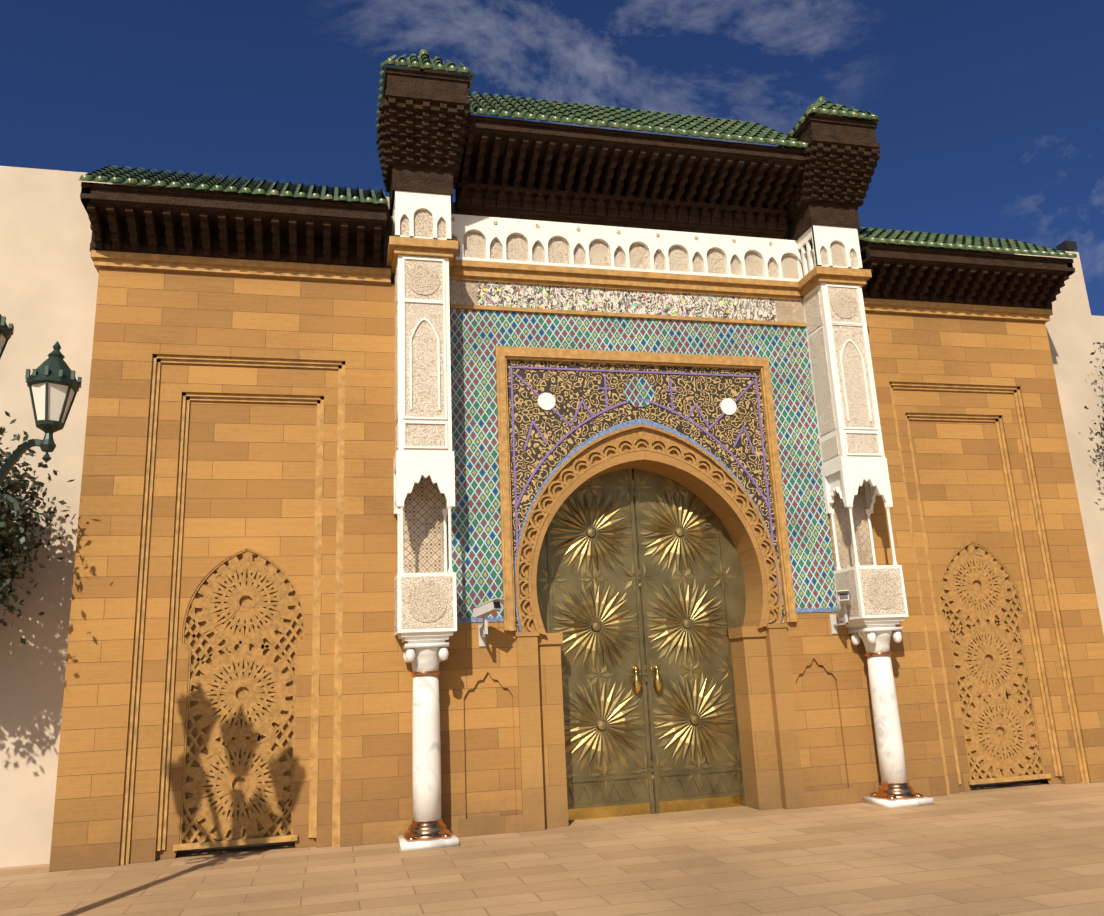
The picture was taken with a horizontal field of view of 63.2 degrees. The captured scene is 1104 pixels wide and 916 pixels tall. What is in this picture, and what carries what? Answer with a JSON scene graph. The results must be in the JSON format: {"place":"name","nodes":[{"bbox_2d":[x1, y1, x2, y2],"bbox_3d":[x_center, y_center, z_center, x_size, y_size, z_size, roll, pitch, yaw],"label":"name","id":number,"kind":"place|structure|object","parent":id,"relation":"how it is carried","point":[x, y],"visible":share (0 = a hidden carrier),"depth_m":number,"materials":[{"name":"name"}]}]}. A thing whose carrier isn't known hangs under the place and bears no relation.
{"place":"outdoors","nodes":[
{"label":"outdoors","id":0,"kind":"place"},
{"bbox_2d":[0,781,1103,915],"bbox_3d":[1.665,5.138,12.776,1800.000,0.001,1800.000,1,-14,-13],"label":"paved ground","id":1,"kind":"structure","parent":0,"point":[1035,848],"depth_m":9.64,"materials":[{"name":"beige stone"}]},
{"bbox_2d":[0,411,75,644],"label":"olive tree","id":2,"kind":"object","parent":1,"relation":"on","point":[22,532],"visible":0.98,"depth_m":11.41,"materials":[{"name":"green plant"}]},
{"bbox_2d":[0,314,81,526],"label":"street lamp","id":3,"kind":"object","parent":1,"relation":"on","point":[54,368],"visible":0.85,"depth_m":8.14,"materials":[{"name":"green metal"}]},
{"bbox_2d":[0,334,74,422],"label":"lantern glass","id":4,"kind":"object","parent":3,"relation":"attached to","point":[56,395],"visible":0.57,"depth_m":8.14,"materials":[{"name":"white glass"}]},
{"bbox_2d":[90,236,1088,865],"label":"stone mouldings","id":5,"kind":"object","parent":1,"relation":"on","point":[530,274],"visible":0.77,"depth_m":13.87,"materials":[{"name":"beige stone"}]},
{"bbox_2d":[473,598,503,645],"bbox_3d":[-0.924,2.293,12.501,0.299,0.616,0.710,5,-16,-30],"label":"security camera","id":6,"kind":"object","parent":5,"relation":"attached to","point":[484,610],"visible":1,"depth_m":12.46,"materials":[{"name":"white plastic"}]},
{"bbox_2d":[493,602,500,607],"bbox_3d":[-0.758,2.025,12.355,0.120,0.090,0.029,13,-21,-47],"label":"camera lens","id":7,"kind":"object","parent":6,"relation":"attached to","point":[496,604],"visible":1,"depth_m":12.35,"materials":[{"name":"black glass"}]},
{"bbox_2d":[80,67,1074,309],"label":"wooden eaves","id":8,"kind":"object","parent":5,"relation":"on","point":[435,136],"visible":0.96,"depth_m":14.40,"materials":[{"name":"brown wood"}]},
{"bbox_2d":[79,49,1076,257],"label":"roof tiles","id":9,"kind":"object","parent":8,"relation":"attached to","point":[632,119],"visible":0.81,"depth_m":14.59,"materials":[{"name":"green tile"}]},
{"bbox_2d":[449,280,804,322],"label":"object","id":10,"kind":"object","parent":5,"relation":"attached to","point":[463,292],"visible":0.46,"depth_m":14.08,"materials":[{"name":"beige stone"}]},
{"bbox_2d":[478,281,776,320],"bbox_3d":[1.307,-2.524,14.708,5.100,0.420,0.115,1,-14,-13],"label":"carved inscription panel","id":11,"kind":"object","parent":5,"relation":"attached to","point":[585,299],"visible":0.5,"depth_m":14.62,"materials":[{"name":"white stone"}]},
{"bbox_2d":[448,308,837,618],"bbox_3d":[1.423,0.037,14.079,6.160,4.740,0.110,1,-14,-13],"label":"mosaic tile surround","id":12,"kind":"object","parent":5,"relation":"attached to","point":[477,337],"depth_m":14.21,"materials":[{"name":"multicoloured tile"}]},
{"bbox_2d":[510,366,781,631],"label":"spandrel lines","id":13,"kind":"object","parent":5,"relation":"attached to","point":[767,501],"visible":0.98,"depth_m":14.22,"materials":[{"name":"purple tile"}]},
{"bbox_2d":[457,608,836,622],"bbox_3d":[1.540,2.353,13.457,6.160,0.060,0.012,1,-14,-13],"label":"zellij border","id":14,"kind":"object","parent":5,"relation":"attached to","point":[469,620],"visible":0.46,"depth_m":12.91,"materials":[{"name":"tile"}]},
{"bbox_2d":[515,424,781,636],"bbox_3d":[1.480,1.040,13.782,4.231,3.242,0.069,1,-14,-13],"label":"carved arch band","id":15,"kind":"object","parent":5,"relation":"attached to","point":[581,461],"visible":0.94,"depth_m":13.98,"materials":[{"name":"stone"}]},
{"bbox_2d":[829,590,850,633],"bbox_3d":[4.491,2.368,13.801,0.299,0.616,0.710,-3,-14,3],"label":"security camera","id":16,"kind":"object","parent":5,"relation":"attached to","point":[844,604],"visible":0.9,"depth_m":13.79,"materials":[{"name":"white plastic"}]},
{"bbox_2d":[839,593,847,599],"bbox_3d":[4.417,2.097,13.598,0.120,0.090,0.029,-8,-15,20],"label":"camera lens","id":17,"kind":"object","parent":16,"relation":"attached to","point":[843,596],"visible":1,"depth_m":13.59,"materials":[{"name":"black glass"}]},
{"bbox_2d":[398,627,933,850],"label":"columns","id":18,"kind":"structure","parent":1,"relation":"on","point":[426,763],"depth_m":12.04,"materials":[{"name":"white stone"}]},
{"bbox_2d":[392,191,908,643],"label":"white pillar","id":19,"kind":"structure","parent":18,"relation":"on","point":[845,473],"depth_m":14.24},
{"bbox_2d":[451,231,798,278],"bbox_3d":[1.272,-3.391,14.904,6.160,0.800,0.150,1,-14,-13],"label":"frieze filigree","id":20,"kind":"object","parent":19,"relation":"attached to","point":[516,246],"visible":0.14,"depth_m":14.76,"materials":[{"name":"paint"}]},
{"bbox_2d":[397,476,872,572],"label":"niches","id":21,"kind":"object","parent":19,"relation":"attached to","point":[425,505],"visible":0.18,"depth_m":13.05,"materials":[{"name":"beige stone"}]},
{"bbox_2d":[394,210,898,631],"bbox_3d":[1.480,-0.735,13.885,7.712,6.460,0.676,1,-14,-13],"label":"pillar filigree","id":22,"kind":"object","parent":19,"relation":"attached to","point":[427,601],"visible":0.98,"depth_m":13.51,"materials":[{"name":"beige stone"}]},
{"bbox_2d":[395,260,904,628],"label":"carved pilaster panels","id":23,"kind":"object","parent":19,"relation":"attached to","point":[424,376],"visible":0.67,"depth_m":13.32,"materials":[{"name":"beige stone"}]},
{"bbox_2d":[403,652,923,841],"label":"copper column fittings","id":24,"kind":"object","parent":18,"relation":"on","point":[428,830],"visible":0.98,"depth_m":11.98,"materials":[{"name":"brown metal"}]},
{"bbox_2d":[1084,342,1103,484],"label":"tree","id":25,"kind":"object","parent":1,"relation":"on","point":[1099,433],"visible":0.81,"depth_m":16.79,"materials":[{"name":"green plant"}]},
{"bbox_2d":[0,166,1103,867],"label":"cream wall","id":26,"kind":"structure","parent":0,"point":[48,284],"depth_m":13.00,"materials":[{"name":"paint"}]},
{"bbox_2d":[1056,241,1076,251],"bbox_3d":[10.443,-4.217,18.200,0.250,0.270,0.250,1,-14,-13],"label":"floodlight","id":27,"kind":"object","parent":26,"relation":"on","point":[1070,246],"visible":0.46,"depth_m":18.11,"materials":[{"name":"grey metal"}]},
{"bbox_2d":[0,0,1103,315],"label":"sky","id":28,"kind":"structure","parent":0,"point":[990,113],"materials":[{"name":"blue"}]},
{"bbox_2d":[49,267,1103,871],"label":"stone wall","id":29,"kind":"structure","parent":0,"point":[251,475],"depth_m":12.88,"materials":[{"name":"beige stone"}]},
{"bbox_2d":[179,541,1044,843],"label":"carved arched panels","id":30,"kind":"object","parent":29,"relation":"attached to","point":[243,631],"visible":0.98,"depth_m":12.31,"materials":[{"name":"beige stone"}]},
{"bbox_2d":[518,469,745,812],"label":"door leaves","id":31,"kind":"object","parent":29,"relation":"in","point":[610,481],"visible":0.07,"depth_m":13.95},
{"bbox_2d":[538,474,739,789],"bbox_3d":[1.411,2.577,13.984,3.310,4.830,0.050,1,-14,-13],"label":"door ornament","id":32,"kind":"object","parent":31,"relation":"attached to","point":[601,724],"depth_m":13.96,"materials":[{"name":"gold metal"}]},
{"bbox_2d":[546,468,745,813],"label":"door frame strips","id":33,"kind":"object","parent":31,"relation":"attached to","point":[657,794],"depth_m":13.69,"materials":[{"name":"gold metal"}]},
{"bbox_2d":[632,665,662,693],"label":"door knockers","id":34,"kind":"object","parent":31,"relation":"attached to","point":[657,684],"depth_m":13.70,"materials":[{"name":"gold metal"}]},
{"bbox_2d":[568,795,742,820],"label":"door kick plates","id":35,"kind":"object","parent":31,"relation":"attached to","point":[644,808],"depth_m":13.34,"materials":[{"name":"gold metal"}]},
{"bbox_2d":[507,360,784,631],"bbox_3d":[1.454,0.533,13.922,4.280,4.180,0.001,1,-14,-13],"label":"spandrel arabesque","id":36,"kind":"object","parent":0,"point":[569,390],"visible":0.79,"depth_m":14.22,"materials":[{"name":"gold metal"}]},
{"bbox_2d":[538,393,736,414],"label":"round bosses","id":37,"kind":"object","parent":36,"relation":"attached to","point":[546,401],"visible":0.96,"depth_m":13.93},
{"bbox_2d":[623,377,654,406],"bbox_3d":[1.384,-1.050,14.302,0.520,0.495,0.020,1,-14,-13],"label":"tile medallion","id":38,"kind":"object","parent":36,"relation":"attached to","point":[635,389],"visible":0.84,"depth_m":14.29,"materials":[{"name":"multicoloured tile"}]},
{"bbox_2d":[514,418,781,631],"bbox_3d":[1.476,0.963,13.806,4.268,3.290,0.001,1,-14,-13],"label":"arch trim band","id":39,"kind":"object","parent":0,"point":[615,428],"visible":0.62,"depth_m":14.05,"materials":[{"name":"blue tile"}]},
{"bbox_2d":[459,450,857,836],"bbox_3d":[1.479,2.571,13.700,6.000,5.440,0.700,1,-14,-13],"label":"door frame","id":40,"kind":"object","parent":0,"point":[770,752],"visible":0.88,"depth_m":13.43,"materials":[{"name":"beige stone"}]}
]}

